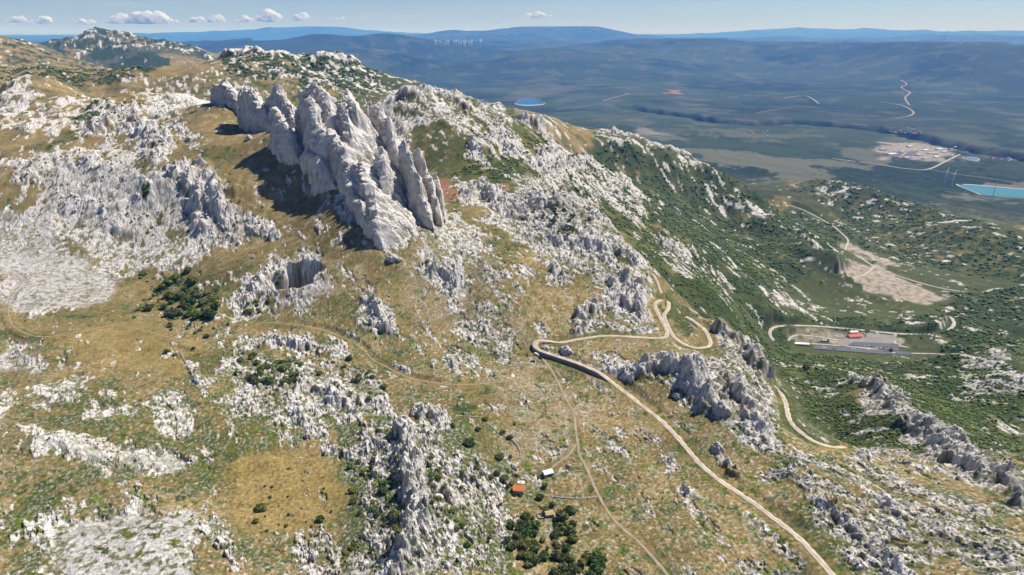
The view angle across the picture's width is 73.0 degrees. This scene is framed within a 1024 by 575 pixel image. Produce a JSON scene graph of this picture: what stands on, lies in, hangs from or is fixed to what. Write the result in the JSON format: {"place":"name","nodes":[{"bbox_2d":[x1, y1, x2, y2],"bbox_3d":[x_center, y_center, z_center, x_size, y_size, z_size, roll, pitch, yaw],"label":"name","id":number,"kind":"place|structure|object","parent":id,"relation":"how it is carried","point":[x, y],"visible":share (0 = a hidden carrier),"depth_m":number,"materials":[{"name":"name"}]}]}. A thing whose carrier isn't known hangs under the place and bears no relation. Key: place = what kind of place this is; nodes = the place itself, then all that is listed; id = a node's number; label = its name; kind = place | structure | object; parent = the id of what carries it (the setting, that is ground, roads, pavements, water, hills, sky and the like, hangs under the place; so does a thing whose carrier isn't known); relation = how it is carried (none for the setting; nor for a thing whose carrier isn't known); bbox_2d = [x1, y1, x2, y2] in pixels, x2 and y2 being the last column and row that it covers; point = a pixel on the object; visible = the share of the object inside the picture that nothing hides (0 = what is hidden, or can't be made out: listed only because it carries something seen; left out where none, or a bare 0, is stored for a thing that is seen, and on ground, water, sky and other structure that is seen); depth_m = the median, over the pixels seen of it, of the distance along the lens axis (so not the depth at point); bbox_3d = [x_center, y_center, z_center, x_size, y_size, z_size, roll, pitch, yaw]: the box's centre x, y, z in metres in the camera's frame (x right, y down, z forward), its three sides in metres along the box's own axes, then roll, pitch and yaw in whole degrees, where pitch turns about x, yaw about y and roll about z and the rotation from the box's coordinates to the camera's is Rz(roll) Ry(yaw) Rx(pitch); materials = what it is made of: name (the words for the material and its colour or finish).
{"place":"outdoors","nodes":[
{"label":"outdoors","id":0,"kind":"place"},
{"bbox_2d":[7,272,193,345],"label":"path","id":1,"kind":"structure","parent":0,"point":[69,333],"depth_m":697.74,"materials":[{"name":"beige soil"}]},
{"bbox_2d":[195,322,531,384],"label":"path","id":2,"kind":"structure","parent":0,"point":[370,357],"depth_m":651.22,"materials":[{"name":"beige soil"}]},
{"bbox_2d":[299,231,451,330],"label":"path","id":3,"kind":"structure","parent":0,"point":[370,286],"depth_m":756.06,"materials":[{"name":"brown soil"}]},
{"bbox_2d":[0,26,1023,574],"bbox_3d":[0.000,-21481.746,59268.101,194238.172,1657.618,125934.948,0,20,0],"label":"terrain","id":4,"kind":"structure","parent":0,"point":[706,98],"depth_m":783.41,"materials":[{"name":"green plant"}]},
{"bbox_2d":[143,304,153,310],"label":"tree","id":5,"kind":"object","parent":4,"relation":"on","point":[148,307],"visible":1,"depth_m":744.93,"materials":[{"name":"green plant"}]},
{"bbox_2d":[162,278,173,284],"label":"tree","id":6,"kind":"object","parent":4,"relation":"on","point":[168,281],"visible":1,"depth_m":796.72,"materials":[{"name":"green plant"}]},
{"bbox_2d":[169,310,177,316],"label":"tree","id":7,"kind":"object","parent":4,"relation":"on","point":[172,313],"visible":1,"depth_m":732.01,"materials":[{"name":"green plant"}]},
{"bbox_2d":[174,290,185,297],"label":"tree","id":8,"kind":"object","parent":4,"relation":"on","point":[179,294],"visible":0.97,"depth_m":774.28,"materials":[{"name":"green plant"}]},
{"bbox_2d":[191,310,200,318],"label":"tree","id":9,"kind":"object","parent":4,"relation":"on","point":[195,314],"visible":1,"depth_m":722.36,"materials":[{"name":"green plant"}]},
{"bbox_2d":[212,301,220,308],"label":"tree","id":10,"kind":"object","parent":4,"relation":"on","point":[216,305],"visible":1,"depth_m":736.96,"materials":[{"name":"green plant"}]},
{"bbox_2d":[210,79,237,114],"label":"rock crag","id":11,"kind":"structure","parent":4,"relation":"on","point":[224,91],"depth_m":1159.68,"materials":[{"name":"stone"}]},
{"bbox_2d":[236,84,269,131],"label":"rock crag","id":12,"kind":"structure","parent":4,"relation":"on","point":[252,111],"depth_m":1061.05,"materials":[{"name":"stone"}]},
{"bbox_2d":[253,503,266,512],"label":"shrub","id":13,"kind":"object","parent":4,"relation":"on","point":[260,507],"visible":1,"depth_m":461.42,"materials":[{"name":"green plant"}]},
{"bbox_2d":[263,377,272,382],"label":"shrub","id":14,"kind":"object","parent":4,"relation":"on","point":[268,379],"visible":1,"depth_m":603.94,"materials":[{"name":"green plant"}]},
{"bbox_2d":[264,84,296,128],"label":"rock crag","id":15,"kind":"structure","parent":4,"relation":"on","point":[282,103],"depth_m":1030.88,"materials":[{"name":"stone"}]},
{"bbox_2d":[267,106,302,165],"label":"rock crag","id":16,"kind":"structure","parent":4,"relation":"on","point":[284,146],"depth_m":943.04,"materials":[{"name":"stone"}]},
{"bbox_2d":[299,95,323,152],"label":"rock crag","id":17,"kind":"structure","parent":4,"relation":"on","point":[310,110],"depth_m":915.98,"materials":[{"name":"stone"}]},
{"bbox_2d":[294,82,339,135],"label":"rock crag","id":18,"kind":"structure","parent":4,"relation":"on","point":[324,99],"depth_m":933.76,"materials":[{"name":"stone"}]},
{"bbox_2d":[299,149,336,196],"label":"rock crag","id":19,"kind":"structure","parent":4,"relation":"on","point":[318,170],"depth_m":893.47,"materials":[{"name":"stone"}]},
{"bbox_2d":[316,514,324,522],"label":"shrub","id":20,"kind":"object","parent":4,"relation":"on","point":[320,518],"visible":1,"depth_m":450.50,"materials":[{"name":"green plant"}]},
{"bbox_2d":[315,116,331,164],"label":"rock crag","id":21,"kind":"structure","parent":4,"relation":"on","point":[322,144],"depth_m":895.95,"materials":[{"name":"stone"}]},
{"bbox_2d":[326,128,348,188],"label":"rock crag","id":22,"kind":"structure","parent":4,"relation":"on","point":[335,141],"depth_m":890.34,"materials":[{"name":"stone"}]},
{"bbox_2d":[347,487,356,493],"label":"shrub","id":23,"kind":"object","parent":4,"relation":"on","point":[351,490],"visible":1,"depth_m":475.17,"materials":[{"name":"green plant"}]},
{"bbox_2d":[335,145,372,206],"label":"rock crag","id":24,"kind":"structure","parent":4,"relation":"on","point":[344,176],"depth_m":864.33,"materials":[{"name":"stone"}]},
{"bbox_2d":[336,102,375,164],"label":"rock crag","id":25,"kind":"structure","parent":4,"relation":"on","point":[350,134],"depth_m":904.63,"materials":[{"name":"stone"}]},
{"bbox_2d":[349,195,365,228],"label":"rock crag","id":26,"kind":"structure","parent":4,"relation":"on","point":[357,206],"depth_m":822.89,"materials":[{"name":"stone"}]},
{"bbox_2d":[340,88,384,150],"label":"rock crag","id":27,"kind":"structure","parent":4,"relation":"on","point":[361,121],"depth_m":920.51,"materials":[{"name":"stone"}]},
{"bbox_2d":[363,209,373,240],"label":"rock crag","id":28,"kind":"structure","parent":4,"relation":"on","point":[367,226],"depth_m":802.67,"materials":[{"name":"stone"}]},
{"bbox_2d":[351,161,401,205],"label":"rock crag","id":29,"kind":"structure","parent":4,"relation":"on","point":[365,176],"depth_m":843.87,"materials":[{"name":"stone"}]},
{"bbox_2d":[362,96,400,167],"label":"rock crag","id":30,"kind":"structure","parent":4,"relation":"on","point":[382,124],"depth_m":939.79,"materials":[{"name":"stone"}]},
{"bbox_2d":[377,485,387,493],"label":"shrub","id":31,"kind":"object","parent":4,"relation":"on","point":[382,490],"visible":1,"depth_m":463.80,"materials":[{"name":"green plant"}]},
{"bbox_2d":[373,146,406,208],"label":"rock crag","id":32,"kind":"structure","parent":4,"relation":"on","point":[390,178],"depth_m":852.41,"materials":[{"name":"stone"}]},
{"bbox_2d":[365,189,416,250],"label":"rock crag","id":33,"kind":"structure","parent":4,"relation":"on","point":[392,221],"depth_m":802.54,"materials":[{"name":"stone"}]},
{"bbox_2d":[385,253,396,262],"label":"boulder","id":34,"kind":"object","parent":4,"relation":"on","point":[391,257],"visible":1,"depth_m":777.43,"materials":[{"name":"stone"}]},
{"bbox_2d":[398,139,434,230],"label":"rock crag","id":35,"kind":"structure","parent":4,"relation":"on","point":[418,204],"depth_m":849.45,"materials":[{"name":"stone"}]},
{"bbox_2d":[412,147,444,226],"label":"rock crag","id":36,"kind":"structure","parent":4,"relation":"on","point":[427,179],"depth_m":857.75,"materials":[{"name":"stone"}]},
{"bbox_2d":[430,171,447,222],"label":"rock crag","id":37,"kind":"structure","parent":4,"relation":"on","point":[439,192],"depth_m":864.63,"materials":[{"name":"stone"}]},
{"bbox_2d":[463,437,475,446],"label":"shrub","id":38,"kind":"object","parent":4,"relation":"on","point":[468,442],"visible":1,"depth_m":519.18,"materials":[{"name":"green plant"}]},
{"bbox_2d":[494,452,503,459],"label":"shrub","id":39,"kind":"object","parent":4,"relation":"on","point":[499,456],"visible":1,"depth_m":512.26,"materials":[{"name":"green plant"}]},
{"bbox_2d":[500,474,508,481],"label":"tree","id":40,"kind":"object","parent":4,"relation":"on","point":[505,477],"visible":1,"depth_m":490.46,"materials":[{"name":"green plant"}]},
{"bbox_2d":[0,110,1020,574],"bbox_3d":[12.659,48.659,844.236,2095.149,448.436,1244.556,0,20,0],"label":"loose stones","id":41,"kind":"object","parent":4,"relation":"on","point":[408,364],"visible":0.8,"depth_m":669.98,"materials":[{"name":"grey stone"}]},
{"bbox_2d":[507,520,515,528],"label":"tree","id":42,"kind":"object","parent":4,"relation":"on","point":[510,524],"visible":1,"depth_m":442.90,"materials":[{"name":"green plant"}]},
{"bbox_2d":[0,47,1023,574],"bbox_3d":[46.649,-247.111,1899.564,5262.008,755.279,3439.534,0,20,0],"label":"scrub","id":43,"kind":"object","parent":4,"relation":"on","point":[954,405],"visible":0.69,"depth_m":1342.67,"materials":[{"name":"green plant"}]},
{"bbox_2d":[0,83,1023,574],"bbox_3d":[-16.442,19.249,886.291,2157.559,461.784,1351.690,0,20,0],"label":"karst blocks","id":44,"kind":"structure","parent":4,"relation":"on","point":[790,471],"depth_m":695.91,"materials":[{"name":"stone"}]},
{"bbox_2d":[509,539,518,547],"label":"tree","id":45,"kind":"object","parent":4,"relation":"on","point":[515,543],"visible":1,"depth_m":425.32,"materials":[{"name":"green plant"}]},
{"bbox_2d":[512,530,522,538],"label":"tree","id":46,"kind":"object","parent":4,"relation":"on","point":[516,534],"visible":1,"depth_m":434.43,"materials":[{"name":"green plant"}]},
{"bbox_2d":[513,485,524,494],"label":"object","id":47,"kind":"structure","parent":4,"relation":"on","point":[517,489],"depth_m":480.31,"materials":[{"name":"orange tile"}]},
{"bbox_2d":[517,550,524,557],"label":"tree","id":48,"kind":"object","parent":4,"relation":"on","point":[521,553],"visible":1,"depth_m":418.22,"materials":[{"name":"green plant"}]},
{"bbox_2d":[519,519,528,527],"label":"tree","id":49,"kind":"object","parent":4,"relation":"on","point":[524,523],"visible":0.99,"depth_m":444.80,"materials":[{"name":"green plant"}]},
{"bbox_2d":[519,540,529,548],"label":"tree","id":50,"kind":"object","parent":4,"relation":"on","point":[524,544],"visible":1,"depth_m":425.79,"materials":[{"name":"green plant"}]},
{"bbox_2d":[519,511,530,519],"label":"tree","id":51,"kind":"object","parent":4,"relation":"on","point":[525,515],"visible":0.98,"depth_m":453.30,"materials":[{"name":"green plant"}]},
{"bbox_2d":[521,527,531,536],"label":"tree","id":52,"kind":"object","parent":4,"relation":"on","point":[524,530],"visible":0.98,"depth_m":436.05,"materials":[{"name":"green plant"}]},
{"bbox_2d":[524,551,534,559],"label":"tree","id":53,"kind":"object","parent":4,"relation":"on","point":[529,554],"visible":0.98,"depth_m":417.24,"materials":[{"name":"green plant"}]},
{"bbox_2d":[529,556,538,564],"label":"tree","id":54,"kind":"object","parent":4,"relation":"on","point":[534,560],"visible":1,"depth_m":413.23,"materials":[{"name":"green plant"}]},
{"bbox_2d":[529,542,540,552],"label":"tree","id":55,"kind":"object","parent":4,"relation":"on","point":[533,548],"visible":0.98,"depth_m":423.80,"materials":[{"name":"green plant"}]},
{"bbox_2d":[531,519,540,527],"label":"tree","id":56,"kind":"object","parent":4,"relation":"on","point":[536,523],"visible":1,"depth_m":447.12,"materials":[{"name":"green plant"}]},
{"bbox_2d":[539,550,549,559],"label":"tree","id":57,"kind":"object","parent":4,"relation":"on","point":[545,553],"visible":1,"depth_m":419.74,"materials":[{"name":"green plant"}]},
{"bbox_2d":[542,468,553,477],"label":"hut","id":58,"kind":"object","parent":4,"relation":"on","point":[546,473],"visible":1,"depth_m":500.83,"materials":[{"name":"white"}]},
{"bbox_2d":[544,510,554,517],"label":"ruined hut","id":59,"kind":"object","parent":4,"relation":"on","point":[549,513],"visible":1,"depth_m":459.47,"materials":[{"name":"beige stone"}]},
{"bbox_2d":[550,530,559,538],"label":"shrub","id":60,"kind":"object","parent":4,"relation":"on","point":[555,534],"visible":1,"depth_m":440.84,"materials":[{"name":"green plant"}]},
{"bbox_2d":[550,548,562,559],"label":"tree","id":61,"kind":"object","parent":4,"relation":"on","point":[556,553],"visible":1,"depth_m":419.63,"materials":[{"name":"green plant"}]},
{"bbox_2d":[554,525,565,535],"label":"shrub","id":62,"kind":"object","parent":4,"relation":"on","point":[561,532],"visible":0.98,"depth_m":443.16,"materials":[{"name":"green plant"}]},
{"bbox_2d":[555,509,568,520],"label":"tree","id":63,"kind":"object","parent":4,"relation":"on","point":[561,515],"visible":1,"depth_m":454.38,"materials":[{"name":"green plant"}]},
{"bbox_2d":[556,522,567,531],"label":"shrub","id":64,"kind":"object","parent":4,"relation":"on","point":[564,525],"visible":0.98,"depth_m":446.75,"materials":[{"name":"green plant"}]},
{"bbox_2d":[558,562,567,570],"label":"tree","id":65,"kind":"object","parent":4,"relation":"on","point":[561,565],"visible":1,"depth_m":408.87,"materials":[{"name":"green plant"}]},
{"bbox_2d":[561,543,571,552],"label":"tree","id":66,"kind":"object","parent":4,"relation":"on","point":[566,547],"visible":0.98,"depth_m":425.60,"materials":[{"name":"green plant"}]},
{"bbox_2d":[560,345,573,355],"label":"boulder","id":67,"kind":"object","parent":4,"relation":"on","point":[565,350],"visible":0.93,"depth_m":665.06,"materials":[{"name":"stone"}]},
{"bbox_2d":[563,505,575,514],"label":"shrub","id":68,"kind":"object","parent":4,"relation":"on","point":[569,510],"visible":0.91,"depth_m":462.78,"materials":[{"name":"green plant"}]},
{"bbox_2d":[532,339,607,381],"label":"retaining wall","id":69,"kind":"structure","parent":4,"relation":"on","point":[592,372],"depth_m":647.55,"materials":[{"name":"stone"}]},
{"bbox_2d":[566,553,575,562],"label":"tree","id":70,"kind":"object","parent":4,"relation":"on","point":[570,558],"visible":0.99,"depth_m":417.24,"materials":[{"name":"green plant"}]},
{"bbox_2d":[565,525,577,534],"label":"shrub","id":71,"kind":"object","parent":4,"relation":"on","point":[570,529],"visible":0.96,"depth_m":443.36,"materials":[{"name":"green plant"}]},
{"bbox_2d":[566,533,577,544],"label":"shrub","id":72,"kind":"object","parent":4,"relation":"on","point":[571,538],"visible":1,"depth_m":436.49,"materials":[{"name":"green plant"}]},
{"bbox_2d":[567,562,578,571],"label":"tree","id":73,"kind":"object","parent":4,"relation":"on","point":[572,567],"visible":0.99,"depth_m":408.56,"materials":[{"name":"green plant"}]},
{"bbox_2d":[551,496,596,498],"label":"stone wall","id":74,"kind":"structure","parent":4,"relation":"on","point":[574,498],"depth_m":479.03,"materials":[{"name":"grey stone"}]},
{"bbox_2d":[577,558,586,565],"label":"tree","id":75,"kind":"object","parent":4,"relation":"on","point":[582,562],"visible":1,"depth_m":414.12,"materials":[{"name":"green plant"}]},
{"bbox_2d":[581,550,592,561],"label":"tree","id":76,"kind":"object","parent":4,"relation":"on","point":[586,554],"visible":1,"depth_m":418.13,"materials":[{"name":"green plant"}]},
{"bbox_2d":[584,569,595,574],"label":"tree","id":77,"kind":"object","parent":4,"relation":"on","point":[589,572],"visible":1,"depth_m":403.91,"materials":[{"name":"green plant"}]},
{"bbox_2d":[592,560,604,567],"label":"tree","id":78,"kind":"object","parent":4,"relation":"on","point":[599,563],"visible":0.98,"depth_m":412.00,"materials":[{"name":"green plant"}]},
{"bbox_2d":[594,566,604,574],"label":"tree","id":79,"kind":"object","parent":4,"relation":"on","point":[598,570],"visible":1,"depth_m":407.62,"materials":[{"name":"green plant"}]},
{"bbox_2d":[598,555,607,564],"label":"tree","id":80,"kind":"object","parent":4,"relation":"on","point":[603,559],"visible":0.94,"depth_m":416.75,"materials":[{"name":"green plant"}]},
{"bbox_2d":[679,379,690,389],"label":"boulder","id":81,"kind":"object","parent":4,"relation":"on","point":[684,384],"visible":1,"depth_m":592.57,"materials":[{"name":"stone"}]},
{"bbox_2d":[710,441,724,454],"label":"boulder","id":82,"kind":"object","parent":4,"relation":"on","point":[716,447],"visible":0.91,"depth_m":526.33,"materials":[{"name":"stone"}]},
{"bbox_2d":[712,399,731,417],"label":"boulder","id":83,"kind":"object","parent":4,"relation":"on","point":[721,408],"visible":0.94,"depth_m":563.32,"materials":[{"name":"stone"}]},
{"bbox_2d":[795,342,809,345],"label":"storage shed","id":84,"kind":"structure","parent":4,"relation":"on","point":[802,344],"depth_m":1333.07,"materials":[{"name":"white metal"}]},
{"bbox_2d":[812,345,912,354],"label":"parking lot","id":85,"kind":"structure","parent":4,"relation":"on","point":[838,348],"depth_m":1318.38,"materials":[{"name":"grey asphalt"}]},
{"bbox_2d":[840,332,898,349],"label":"service yard","id":86,"kind":"structure","parent":4,"relation":"on","point":[873,338],"depth_m":1368.98,"materials":[{"name":"grey concrete"}]},
{"bbox_2d":[846,334,861,337],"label":"service building","id":87,"kind":"structure","parent":86,"relation":"on","point":[854,335],"depth_m":1372.82,"materials":[{"name":"red metal"}]},
{"bbox_2d":[849,342,900,347],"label":"parking lot","id":88,"kind":"structure","parent":4,"relation":"on","point":[889,345],"depth_m":1346.97,"materials":[{"name":"grey asphalt"}]},
{"bbox_2d":[958,184,1023,196],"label":"reservoir","id":89,"kind":"object","parent":4,"relation":"in","point":[999,191],"visible":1,"depth_m":3977.73,"materials":[{"name":"teal liquid"}]},
{"bbox_2d":[0,0,1023,34],"label":"sky","id":90,"kind":"structure","parent":0,"point":[23,17],"materials":[{"name":"blue"}]},
{"bbox_2d":[515,98,544,104],"bbox_3d":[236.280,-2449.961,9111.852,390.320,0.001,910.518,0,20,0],"label":"lake","id":91,"kind":"structure","parent":0,"point":[528,101],"depth_m":8982.32,"materials":[{"name":"blue liquid"}]},
{"bbox_2d":[551,444,575,468],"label":"path","id":92,"kind":"structure","parent":0,"point":[564,458],"depth_m":520.93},
{"bbox_2d":[542,358,668,574],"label":"path","id":93,"kind":"structure","parent":0,"point":[600,497],"depth_m":495.52,"materials":[{"name":"beige soil"}]},
{"bbox_2d":[648,271,661,292],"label":"gravel road","id":94,"kind":"structure","parent":0,"point":[657,282],"depth_m":809.55,"materials":[{"name":"beige gravel"}]},
{"bbox_2d":[532,299,835,574],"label":"gravel road","id":95,"kind":"structure","parent":0,"point":[821,562],"depth_m":589.28,"materials":[{"name":"beige gravel"}]},
{"bbox_2d":[774,385,846,448],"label":"gravel road","id":96,"kind":"structure","parent":0,"point":[788,414],"depth_m":561.07,"materials":[{"name":"beige gravel"}]},
{"bbox_2d":[788,334,841,340],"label":"road","id":97,"kind":"structure","parent":0,"point":[790,337],"depth_m":1373.40,"materials":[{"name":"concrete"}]},
{"bbox_2d":[768,316,955,339],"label":"road","id":98,"kind":"structure","parent":0,"point":[952,326],"depth_m":1418.50,"materials":[{"name":"soil"}]},
{"bbox_2d":[811,343,944,354],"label":"road","id":99,"kind":"structure","parent":0,"point":[871,348],"depth_m":1333.18,"materials":[{"name":"grey asphalt"}]},
{"bbox_2d":[887,151,902,156],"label":"industrial building","id":100,"kind":"structure","parent":0,"point":[898,154],"depth_m":5089.16,"materials":[{"name":"grey metal"}]},
{"bbox_2d":[789,205,1002,291],"bbox_3d":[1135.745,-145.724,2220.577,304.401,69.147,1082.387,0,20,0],"label":"road","id":101,"kind":"structure","parent":0,"point":[846,245],"depth_m":1892.03,"materials":[{"name":"soil"}]},
{"bbox_2d":[832,154,960,169],"bbox_3d":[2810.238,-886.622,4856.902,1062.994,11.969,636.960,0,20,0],"label":"road","id":102,"kind":"structure","parent":0,"point":[916,169],"depth_m":4726.20,"materials":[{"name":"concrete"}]},
{"bbox_2d":[900,80,910,104],"bbox_3d":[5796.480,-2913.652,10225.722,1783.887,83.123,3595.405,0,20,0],"label":"road","id":103,"kind":"structure","parent":0,"point":[907,102],"depth_m":10134.38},
{"bbox_2d":[902,150,918,158],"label":"works field","id":104,"kind":"structure","parent":0,"point":[910,154],"depth_m":5066.29,"materials":[{"name":"grey concrete"}]},
{"bbox_2d":[929,169,1022,183],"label":"road","id":105,"kind":"structure","parent":0,"point":[980,177],"depth_m":4357.86,"materials":[{"name":"grey asphalt"}]},
{"bbox_2d":[956,184,1017,194],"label":"reservoir bank","id":106,"kind":"structure","parent":0,"point":[975,192],"depth_m":4055.33,"materials":[{"name":"beige concrete"}]},
{"bbox_2d":[983,182,1023,188],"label":"works field","id":107,"kind":"structure","parent":0,"point":[1005,185],"depth_m":4114.44,"materials":[{"name":"grey concrete"}]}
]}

